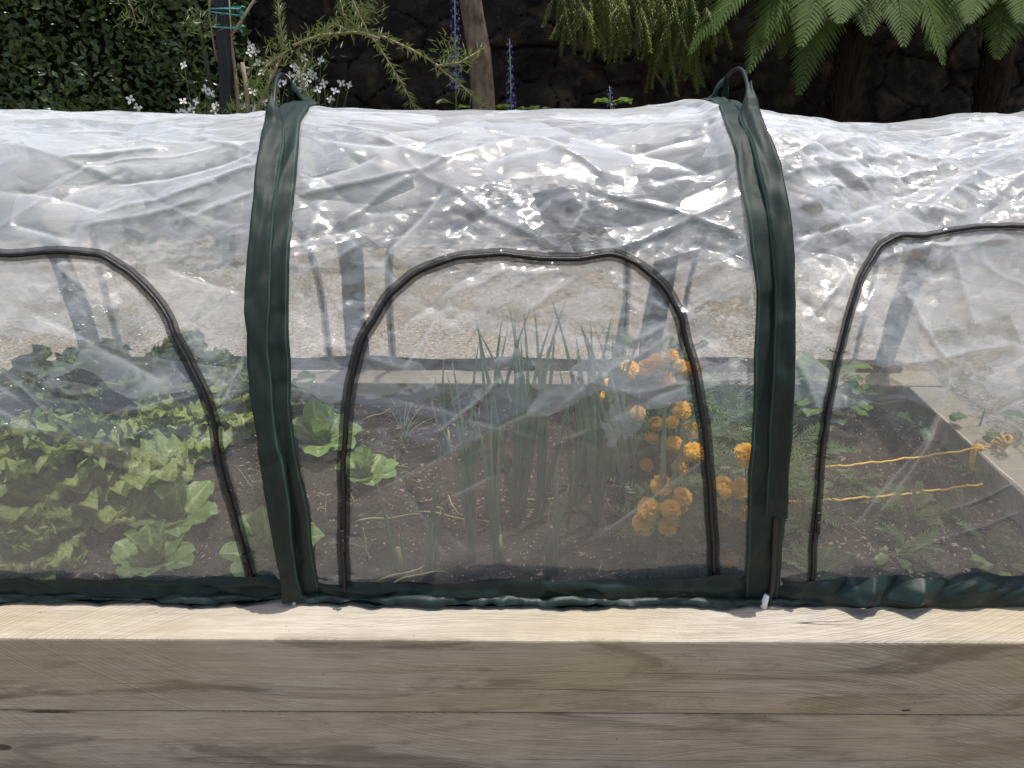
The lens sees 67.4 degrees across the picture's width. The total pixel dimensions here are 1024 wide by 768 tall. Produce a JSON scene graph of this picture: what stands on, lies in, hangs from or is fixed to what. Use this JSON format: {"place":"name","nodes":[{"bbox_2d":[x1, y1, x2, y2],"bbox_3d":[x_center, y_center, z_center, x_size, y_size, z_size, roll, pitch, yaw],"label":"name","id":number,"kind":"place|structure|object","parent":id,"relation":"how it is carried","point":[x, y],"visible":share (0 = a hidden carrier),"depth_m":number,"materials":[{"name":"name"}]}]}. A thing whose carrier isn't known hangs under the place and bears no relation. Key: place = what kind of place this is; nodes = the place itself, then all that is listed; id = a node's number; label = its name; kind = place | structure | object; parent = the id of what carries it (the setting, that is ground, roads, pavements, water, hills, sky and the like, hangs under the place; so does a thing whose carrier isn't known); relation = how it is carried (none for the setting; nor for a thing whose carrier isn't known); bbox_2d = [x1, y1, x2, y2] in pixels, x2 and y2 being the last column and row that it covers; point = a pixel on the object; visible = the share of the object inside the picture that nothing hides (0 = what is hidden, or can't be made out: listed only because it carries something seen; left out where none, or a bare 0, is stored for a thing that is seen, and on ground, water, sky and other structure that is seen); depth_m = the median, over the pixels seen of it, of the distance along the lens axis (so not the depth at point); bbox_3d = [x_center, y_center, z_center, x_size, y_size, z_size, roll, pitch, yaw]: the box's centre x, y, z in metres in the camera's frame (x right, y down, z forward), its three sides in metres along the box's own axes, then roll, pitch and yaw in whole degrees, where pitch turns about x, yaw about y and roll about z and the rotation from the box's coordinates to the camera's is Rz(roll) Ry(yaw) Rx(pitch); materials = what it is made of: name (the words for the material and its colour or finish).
{"place":"outdoors","nodes":[
{"label":"outdoors","id":0,"kind":"place"},
{"bbox_2d":[0,229,1023,456],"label":"gravel path","id":1,"kind":"structure","parent":0,"point":[33,309],"depth_m":4.56,"materials":[{"name":"beige gravel"}]},
{"bbox_2d":[125,61,221,247],"bbox_3d":[-2.204,-1.527,5.209,0.670,1.240,0.304,0,26,0],"label":"gaura plant","id":2,"kind":"object","parent":1,"relation":"on","point":[216,233],"visible":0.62,"depth_m":5.28,"materials":[{"name":"white plant"}]},
{"bbox_2d":[213,0,235,260],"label":"garden stake","id":3,"kind":"object","parent":1,"relation":"on","point":[225,68],"visible":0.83,"depth_m":4.77,"materials":[{"name":"black wood"}]},
{"bbox_2d":[211,11,244,18],"bbox_3d":[-1.694,-2.210,4.601,0.210,0.047,0.125,0,26,0],"label":"twine tie","id":4,"kind":"object","parent":3,"relation":"attached to","point":[240,16],"visible":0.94,"depth_m":4.56,"materials":[{"name":"teal plastic"}]},
{"bbox_2d":[211,25,244,32],"bbox_3d":[-1.707,-2.143,4.633,0.211,0.047,0.125,0,26,0],"label":"twine tie","id":5,"kind":"object","parent":3,"relation":"attached to","point":[240,28],"visible":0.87,"depth_m":4.59,"materials":[{"name":"teal plastic"}]},
{"bbox_2d":[239,41,294,165],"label":"gaura plant","id":6,"kind":"object","parent":1,"relation":"on","point":[254,64],"visible":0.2,"depth_m":5.13,"materials":[{"name":"white plant"}]},
{"bbox_2d":[110,0,491,208],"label":"sapling","id":7,"kind":"object","parent":1,"relation":"on","point":[373,36],"visible":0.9,"depth_m":4.63,"materials":[{"name":"green plant"}]},
{"bbox_2d":[211,5,244,13],"bbox_3d":[-1.690,-2.237,4.588,0.211,0.047,0.125,0,26,0],"label":"twine tie","id":8,"kind":"object","parent":7,"relation":"attached to","point":[238,8],"visible":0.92,"depth_m":4.55,"materials":[{"name":"teal plastic"}]},
{"bbox_2d":[290,54,351,240],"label":"gaura plant","id":9,"kind":"object","parent":1,"relation":"on","point":[317,221],"visible":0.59,"depth_m":5.38,"materials":[{"name":"white plant"}]},
{"bbox_2d":[459,0,500,238],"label":"wooden post","id":10,"kind":"object","parent":1,"relation":"on","point":[486,195],"visible":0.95,"depth_m":5.38,"materials":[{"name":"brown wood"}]},
{"bbox_2d":[0,198,1023,237],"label":"border soil","id":11,"kind":"structure","parent":0,"point":[374,216],"depth_m":6.14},
{"bbox_2d":[0,0,265,231],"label":"hedge","id":12,"kind":"object","parent":11,"relation":"on","point":[72,55],"visible":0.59,"depth_m":5.62,"materials":[{"name":"green plant"}]},
{"bbox_2d":[436,0,473,228],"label":"delphinium","id":13,"kind":"object","parent":11,"relation":"on","point":[466,158],"visible":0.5,"depth_m":5.57,"materials":[{"name":"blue plant"}]},
{"bbox_2d":[495,38,530,220],"bbox_3d":[-0.007,-1.856,5.770,0.305,1.357,0.273,0,26,0],"label":"delphinium","id":14,"kind":"object","parent":11,"relation":"on","point":[507,106],"visible":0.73,"depth_m":5.74,"materials":[{"name":"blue plant"}]},
{"bbox_2d":[515,105,550,109],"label":"fern","id":15,"kind":"object","parent":11,"relation":"on","point":[534,107],"visible":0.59,"depth_m":5.75,"materials":[{"name":"green plant"}]},
{"bbox_2d":[589,86,632,217],"bbox_3d":[0.753,-1.780,5.997,0.294,1.029,0.272,-19,32,-34],"label":"delphinium","id":16,"kind":"object","parent":11,"relation":"on","point":[610,102],"visible":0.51,"depth_m":5.83,"materials":[{"name":"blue plant"}]},
{"bbox_2d":[541,0,738,226],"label":"weeping conifer","id":17,"kind":"object","parent":11,"relation":"on","point":[602,15],"visible":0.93,"depth_m":5.09,"materials":[{"name":"green plant"}]},
{"bbox_2d":[632,0,975,236],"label":"tree fern","id":18,"kind":"object","parent":11,"relation":"on","point":[854,18],"visible":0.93,"depth_m":4.91,"materials":[{"name":"green plant"}]},
{"bbox_2d":[913,0,1023,233],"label":"tree fern","id":19,"kind":"object","parent":11,"relation":"on","point":[1000,22],"visible":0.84,"depth_m":5.46,"materials":[{"name":"green plant"}]},
{"label":"trodden path","id":20,"kind":"structure","parent":0,"visible":0},
{"bbox_2d":[0,369,1023,767],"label":"raised bed","id":21,"kind":"object","parent":20,"relation":"on","point":[258,685],"visible":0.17,"depth_m":1.62,"materials":[{"name":"beige wood"}]},
{"bbox_2d":[0,67,1023,609],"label":"tunnel cloche","id":22,"kind":"object","parent":21,"relation":"on","point":[274,135],"visible":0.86,"depth_m":1.60,"materials":[{"name":"clear plastic"}]},
{"bbox_2d":[0,402,1023,583],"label":"bed soil","id":23,"kind":"structure","parent":21,"relation":"in","point":[524,540],"depth_m":2.06,"materials":[{"name":"brown soil"}]},
{"bbox_2d":[0,429,14,445],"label":"lettuce","id":24,"kind":"object","parent":23,"relation":"on","point":[4,434],"visible":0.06,"depth_m":2.22,"materials":[{"name":"green plant"}]},
{"bbox_2d":[0,512,88,579],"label":"lettuce","id":25,"kind":"object","parent":23,"relation":"on","point":[42,555],"visible":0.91,"depth_m":1.81,"materials":[{"name":"green plant"}]},
{"bbox_2d":[0,344,99,443],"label":"lettuce","id":26,"kind":"object","parent":23,"relation":"on","point":[37,377],"visible":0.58,"depth_m":2.37,"materials":[{"name":"green plant"}]},
{"bbox_2d":[0,428,136,539],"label":"lettuce","id":27,"kind":"object","parent":23,"relation":"on","point":[17,461],"visible":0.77,"depth_m":1.91,"materials":[{"name":"green plant"}]},
{"bbox_2d":[0,409,193,532],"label":"lettuce","id":28,"kind":"object","parent":23,"relation":"on","point":[166,459],"visible":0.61,"depth_m":2.00,"materials":[{"name":"green plant"}]},
{"bbox_2d":[47,337,172,420],"bbox_3d":[-1.336,0.000,2.501,0.462,0.273,0.423,0,26,0],"label":"lettuce","id":29,"kind":"object","parent":23,"relation":"on","point":[105,363],"visible":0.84,"depth_m":2.45,"materials":[{"name":"green plant"}]},
{"bbox_2d":[110,519,194,578],"bbox_3d":[-0.868,0.394,1.850,0.179,0.119,0.215,-16,30,-30],"label":"romaine lettuce","id":30,"kind":"object","parent":23,"relation":"on","point":[135,552],"visible":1,"depth_m":1.85,"materials":[{"name":"green plant"}]},
{"bbox_2d":[122,478,217,536],"bbox_3d":[-0.893,0.310,2.003,0.235,0.138,0.248,0,26,0],"label":"romaine lettuce","id":31,"kind":"object","parent":23,"relation":"on","point":[170,500],"visible":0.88,"depth_m":2.01,"materials":[{"name":"green plant"}]},
{"bbox_2d":[127,390,232,463],"bbox_3d":[-1.030,0.142,2.266,0.382,0.222,0.316,0,26,0],"label":"lettuce","id":32,"kind":"object","parent":23,"relation":"on","point":[164,414],"visible":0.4,"depth_m":2.27,"materials":[{"name":"green plant"}]},
{"bbox_2d":[126,329,235,399],"bbox_3d":[-1.119,-0.049,2.634,0.418,0.243,0.358,0,26,0],"label":"lettuce","id":33,"kind":"object","parent":23,"relation":"on","point":[164,355],"visible":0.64,"depth_m":2.57,"materials":[{"name":"green plant"}]},
{"bbox_2d":[188,361,255,444],"bbox_3d":[-0.897,0.041,2.485,0.349,0.214,0.322,0,26,0],"label":"lettuce","id":34,"kind":"object","parent":23,"relation":"on","point":[231,397],"visible":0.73,"depth_m":2.42,"materials":[{"name":"green plant"}]},
{"bbox_2d":[237,468,263,507],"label":"grass tuft","id":35,"kind":"object","parent":23,"relation":"on","point":[259,500],"visible":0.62,"depth_m":2.06,"materials":[{"name":"green plant"}]},
{"bbox_2d":[219,505,324,576],"bbox_3d":[-0.585,0.383,1.859,0.240,0.136,0.225,0,26,0],"label":"romaine lettuce","id":36,"kind":"object","parent":23,"relation":"on","point":[257,528],"visible":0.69,"depth_m":1.87,"materials":[{"name":"green plant"}]},
{"bbox_2d":[291,370,333,404],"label":"romaine lettuce","id":37,"kind":"object","parent":23,"relation":"on","point":[305,390],"visible":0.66,"depth_m":2.61,"materials":[{"name":"green plant"}]},
{"bbox_2d":[292,399,361,456],"bbox_3d":[-0.584,0.130,2.356,0.247,0.154,0.254,23,34,38],"label":"romaine lettuce","id":38,"kind":"object","parent":23,"relation":"on","point":[317,423],"visible":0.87,"depth_m":2.35,"materials":[{"name":"green plant"}]},
{"bbox_2d":[356,528,374,559],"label":"grass tuft","id":39,"kind":"object","parent":23,"relation":"on","point":[366,551],"visible":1,"depth_m":1.88,"materials":[{"name":"green plant"}]},
{"bbox_2d":[334,445,398,485],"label":"romaine lettuce","id":40,"kind":"object","parent":23,"relation":"on","point":[365,461],"visible":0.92,"depth_m":2.21,"materials":[{"name":"green plant"}]},
{"bbox_2d":[364,407,392,420],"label":"fallen leaf","id":41,"kind":"object","parent":23,"relation":"on","point":[376,414],"visible":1,"depth_m":2.51,"materials":[{"name":"brown plant"}]},
{"bbox_2d":[355,513,420,522],"bbox_3d":[-0.324,0.351,2.016,0.172,0.016,0.016,-4,26,-10],"label":"straw","id":42,"kind":"object","parent":23,"relation":"on","point":[359,520],"visible":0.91,"depth_m":2.00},
{"bbox_2d":[376,481,405,579],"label":"onion plant","id":43,"kind":"object","parent":23,"relation":"on","point":[397,553],"visible":0.98,"depth_m":1.81,"materials":[{"name":"green plant"}]},
{"bbox_2d":[375,563,437,582],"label":"fallen leaf","id":44,"kind":"object","parent":23,"relation":"on","point":[383,578],"visible":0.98,"depth_m":1.80,"materials":[{"name":"beige plant"}]},
{"bbox_2d":[390,403,433,446],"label":"grass tuft","id":45,"kind":"object","parent":23,"relation":"on","point":[404,435],"visible":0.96,"depth_m":2.36,"materials":[{"name":"green plant"}]},
{"bbox_2d":[394,571,449,581],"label":"fallen leaf","id":46,"kind":"object","parent":23,"relation":"on","point":[399,579],"visible":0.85,"depth_m":1.80,"materials":[{"name":"plant"}]},
{"bbox_2d":[424,474,448,579],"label":"onion plant","id":47,"kind":"object","parent":23,"relation":"on","point":[432,550],"visible":0.96,"depth_m":1.81,"materials":[{"name":"green plant"}]},
{"bbox_2d":[432,357,450,456],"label":"onion plant","id":48,"kind":"object","parent":23,"relation":"on","point":[445,449],"visible":0.94,"depth_m":2.29,"materials":[{"name":"green plant"}]},
{"bbox_2d":[432,375,476,413],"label":"grass tuft","id":49,"kind":"object","parent":23,"relation":"on","point":[448,407],"visible":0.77,"depth_m":2.55,"materials":[{"name":"green plant"}]},
{"bbox_2d":[419,511,489,521],"bbox_3d":[-0.141,0.351,2.017,0.221,0.016,0.015,7,27,13],"label":"straw","id":50,"kind":"object","parent":23,"relation":"on","point":[448,515],"visible":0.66,"depth_m":2.02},
{"bbox_2d":[443,343,479,562],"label":"onion plant","id":51,"kind":"object","parent":23,"relation":"on","point":[468,494],"visible":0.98,"depth_m":1.79,"materials":[{"name":"green plant"}]},
{"bbox_2d":[468,391,505,565],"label":"onion plant","id":52,"kind":"object","parent":23,"relation":"on","point":[493,495],"visible":1,"depth_m":1.78,"materials":[{"name":"green plant"}]},
{"bbox_2d":[475,302,530,459],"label":"onion plant","id":53,"kind":"object","parent":23,"relation":"on","point":[526,388],"visible":0.47,"depth_m":2.19,"materials":[{"name":"green plant"}]},
{"bbox_2d":[479,306,531,516],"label":"onion plant","id":54,"kind":"object","parent":23,"relation":"on","point":[497,373],"visible":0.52,"depth_m":1.93,"materials":[{"name":"green plant"}]},
{"bbox_2d":[475,301,565,520],"bbox_3d":[0.018,0.079,1.938,0.209,0.639,0.114,0,26,0],"label":"onion plant","id":55,"kind":"object","parent":23,"relation":"on","point":[518,485],"visible":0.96,"depth_m":1.93,"materials":[{"name":"green plant"}]},
{"bbox_2d":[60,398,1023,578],"bbox_3d":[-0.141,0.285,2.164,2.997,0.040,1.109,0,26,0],"label":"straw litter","id":56,"kind":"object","parent":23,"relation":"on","point":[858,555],"visible":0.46,"depth_m":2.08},
{"bbox_2d":[545,459,569,577],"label":"onion plant","id":57,"kind":"object","parent":23,"relation":"on","point":[551,558],"visible":1,"depth_m":1.80,"materials":[{"name":"green plant"}]},
{"bbox_2d":[533,308,584,524],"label":"onion plant","id":58,"kind":"object","parent":23,"relation":"on","point":[541,497],"visible":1,"depth_m":1.92,"materials":[{"name":"green plant"}]},
{"bbox_2d":[551,298,623,485],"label":"onion plant","id":59,"kind":"object","parent":23,"relation":"on","point":[585,467],"visible":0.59,"depth_m":2.06,"materials":[{"name":"green plant"}]},
{"bbox_2d":[575,315,630,521],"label":"onion plant","id":60,"kind":"object","parent":23,"relation":"on","point":[598,480],"visible":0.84,"depth_m":1.96,"materials":[{"name":"green plant"}]},
{"bbox_2d":[580,297,625,482],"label":"onion plant","id":61,"kind":"object","parent":23,"relation":"on","point":[612,467],"visible":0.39,"depth_m":2.10,"materials":[{"name":"green plant"}]},
{"bbox_2d":[559,296,653,511],"bbox_3d":[0.222,0.082,1.932,0.213,0.640,0.062,4,26,7],"label":"onion plant","id":62,"kind":"object","parent":23,"relation":"on","point":[573,501],"visible":0.9,"depth_m":1.98,"materials":[{"name":"green plant"}]},
{"bbox_2d":[576,320,640,535],"bbox_3d":[0.229,0.127,1.871,0.209,0.614,0.068,-7,27,-15],"label":"onion plant","id":63,"kind":"object","parent":23,"relation":"on","point":[622,450],"visible":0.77,"depth_m":1.86,"materials":[{"name":"green plant"}]},
{"bbox_2d":[598,331,725,441],"bbox_3d":[0.426,0.019,2.321,0.427,0.395,0.441,0,26,0],"label":"marigold plant","id":64,"kind":"object","parent":23,"relation":"on","point":[648,383],"visible":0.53,"depth_m":2.17,"materials":[{"name":"orange plant"}]},
{"bbox_2d":[656,376,689,572],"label":"onion plant","id":65,"kind":"object","parent":23,"relation":"on","point":[660,560],"visible":0.62,"depth_m":1.74,"materials":[{"name":"green plant"}]},
{"bbox_2d":[607,379,752,505],"bbox_3d":[0.452,0.168,2.043,0.422,0.371,0.468,0,26,0],"label":"marigold plant","id":66,"kind":"object","parent":23,"relation":"on","point":[682,410],"visible":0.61,"depth_m":1.92,"materials":[{"name":"green plant"}]},
{"bbox_2d":[614,438,747,576],"bbox_3d":[0.404,0.291,1.907,0.357,0.269,0.408,23,34,38],"label":"marigold plant","id":67,"kind":"object","parent":23,"relation":"on","point":[677,523],"visible":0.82,"depth_m":1.78,"materials":[{"name":"green plant"}]},
{"bbox_2d":[677,370,751,444],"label":"feathery weed","id":68,"kind":"object","parent":23,"relation":"on","point":[738,394],"visible":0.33,"depth_m":2.37,"materials":[{"name":"green plant"}]},
{"bbox_2d":[702,367,753,441],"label":"feathery weed","id":69,"kind":"object","parent":23,"relation":"on","point":[750,416],"visible":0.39,"depth_m":2.46,"materials":[{"name":"green plant"}]},
{"bbox_2d":[686,437,808,567],"bbox_3d":[0.552,0.235,1.899,0.379,0.378,0.383,-12,29,-24],"label":"marigold plant","id":70,"kind":"object","parent":23,"relation":"on","point":[729,486],"visible":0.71,"depth_m":1.79,"materials":[{"name":"green plant"}]},
{"bbox_2d":[734,403,861,482],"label":"feathery weed","id":71,"kind":"object","parent":23,"relation":"on","point":[807,432],"visible":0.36,"depth_m":2.18,"materials":[{"name":"green plant"}]},
{"bbox_2d":[750,358,860,431],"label":"feathery weed","id":72,"kind":"object","parent":23,"relation":"on","point":[817,403],"visible":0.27,"depth_m":2.45,"materials":[{"name":"green plant"}]},
{"bbox_2d":[786,494,840,532],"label":"grass tuft","id":73,"kind":"object","parent":23,"relation":"on","point":[808,525],"visible":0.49,"depth_m":1.98,"materials":[{"name":"green plant"}]},
{"bbox_2d":[782,533,850,580],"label":"feathery weed","id":74,"kind":"object","parent":23,"relation":"on","point":[830,554],"visible":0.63,"depth_m":1.86,"materials":[{"name":"green plant"}]},
{"bbox_2d":[785,444,862,550],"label":"feathery weed","id":75,"kind":"object","parent":23,"relation":"on","point":[805,479],"visible":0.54,"depth_m":2.03,"materials":[{"name":"green plant"}]},
{"bbox_2d":[793,349,872,435],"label":"leafy plant","id":76,"kind":"object","parent":23,"relation":"on","point":[803,398],"visible":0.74,"depth_m":2.36,"materials":[{"name":"green plant"}]},
{"bbox_2d":[837,468,883,492],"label":"feathery weed","id":77,"kind":"object","parent":23,"relation":"on","point":[851,478],"visible":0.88,"depth_m":2.18,"materials":[{"name":"green plant"}]},
{"bbox_2d":[842,380,884,415],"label":"leafy plant","id":78,"kind":"object","parent":23,"relation":"on","point":[864,386],"visible":0.59,"depth_m":2.54,"materials":[{"name":"green plant"}]},
{"bbox_2d":[854,478,907,515],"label":"feathery weed","id":79,"kind":"object","parent":23,"relation":"on","point":[878,501],"visible":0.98,"depth_m":2.09,"materials":[{"name":"green plant"}]},
{"bbox_2d":[874,545,920,569],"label":"leafy plant","id":80,"kind":"object","parent":23,"relation":"on","point":[909,555],"visible":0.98,"depth_m":1.89,"materials":[{"name":"green plant"}]},
{"bbox_2d":[875,518,944,569],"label":"feathery weed","id":81,"kind":"object","parent":23,"relation":"on","point":[924,541],"visible":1,"depth_m":1.92,"materials":[{"name":"green plant"}]},
{"bbox_2d":[884,480,945,528],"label":"feathery weed","id":82,"kind":"object","parent":23,"relation":"on","point":[929,512],"visible":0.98,"depth_m":2.05,"materials":[{"name":"green plant"}]},
{"bbox_2d":[896,412,933,441],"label":"leafy plant","id":83,"kind":"object","parent":23,"relation":"on","point":[924,431],"visible":0.77,"depth_m":2.46,"materials":[{"name":"green plant"}]},
{"bbox_2d":[927,491,970,517],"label":"feathery weed","id":84,"kind":"object","parent":23,"relation":"on","point":[941,497],"visible":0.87,"depth_m":2.10,"materials":[{"name":"green plant"}]},
{"bbox_2d":[951,480,980,518],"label":"grass tuft","id":85,"kind":"object","parent":23,"relation":"on","point":[963,511],"visible":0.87,"depth_m":2.04,"materials":[{"name":"green plant"}]},
{"bbox_2d":[948,464,999,497],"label":"feathery weed","id":86,"kind":"object","parent":23,"relation":"on","point":[978,476],"visible":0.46,"depth_m":2.16,"materials":[{"name":"green plant"}]},
{"bbox_2d":[953,514,1023,565],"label":"feathery weed","id":87,"kind":"object","parent":23,"relation":"on","point":[1000,548],"visible":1,"depth_m":1.93,"materials":[{"name":"green plant"}]},
{"bbox_2d":[970,551,1023,575],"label":"leafy plant","id":88,"kind":"object","parent":23,"relation":"on","point":[983,564],"visible":0.88,"depth_m":1.86,"materials":[{"name":"green plant"}]},
{"bbox_2d":[789,483,982,502],"bbox_3d":[1.008,0.300,2.082,0.585,0.020,0.006,-3,26,-8],"label":"yellow cord","id":89,"kind":"object","parent":21,"relation":"attached to","point":[903,494],"visible":0.81,"depth_m":2.09,"materials":[{"name":"fabric"}]},
{"bbox_2d":[797,433,1012,475],"bbox_3d":[1.107,0.212,2.218,0.657,0.138,0.055,-1,26,-3],"label":"yellow cord","id":90,"kind":"object","parent":21,"relation":"attached to","point":[1002,441],"visible":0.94,"depth_m":2.21,"materials":[{"name":"fabric"}]},
{"bbox_2d":[949,405,1023,438],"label":"leafy plant","id":91,"kind":"object","parent":21,"relation":"on","point":[954,416],"visible":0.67,"depth_m":2.33,"materials":[{"name":"green plant"}]},
{"bbox_2d":[965,430,1023,456],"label":"feathery weed","id":92,"kind":"object","parent":21,"relation":"on","point":[1018,439],"visible":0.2,"depth_m":2.26,"materials":[{"name":"green plant"}]},
{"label":"ground","id":93,"kind":"structure","parent":0,"visible":0},
{"bbox_2d":[249,0,1023,207],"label":"stone wall","id":94,"kind":"structure","parent":93,"relation":"on","point":[913,80],"depth_m":6.29,"materials":[{"name":"stone"}]}
]}

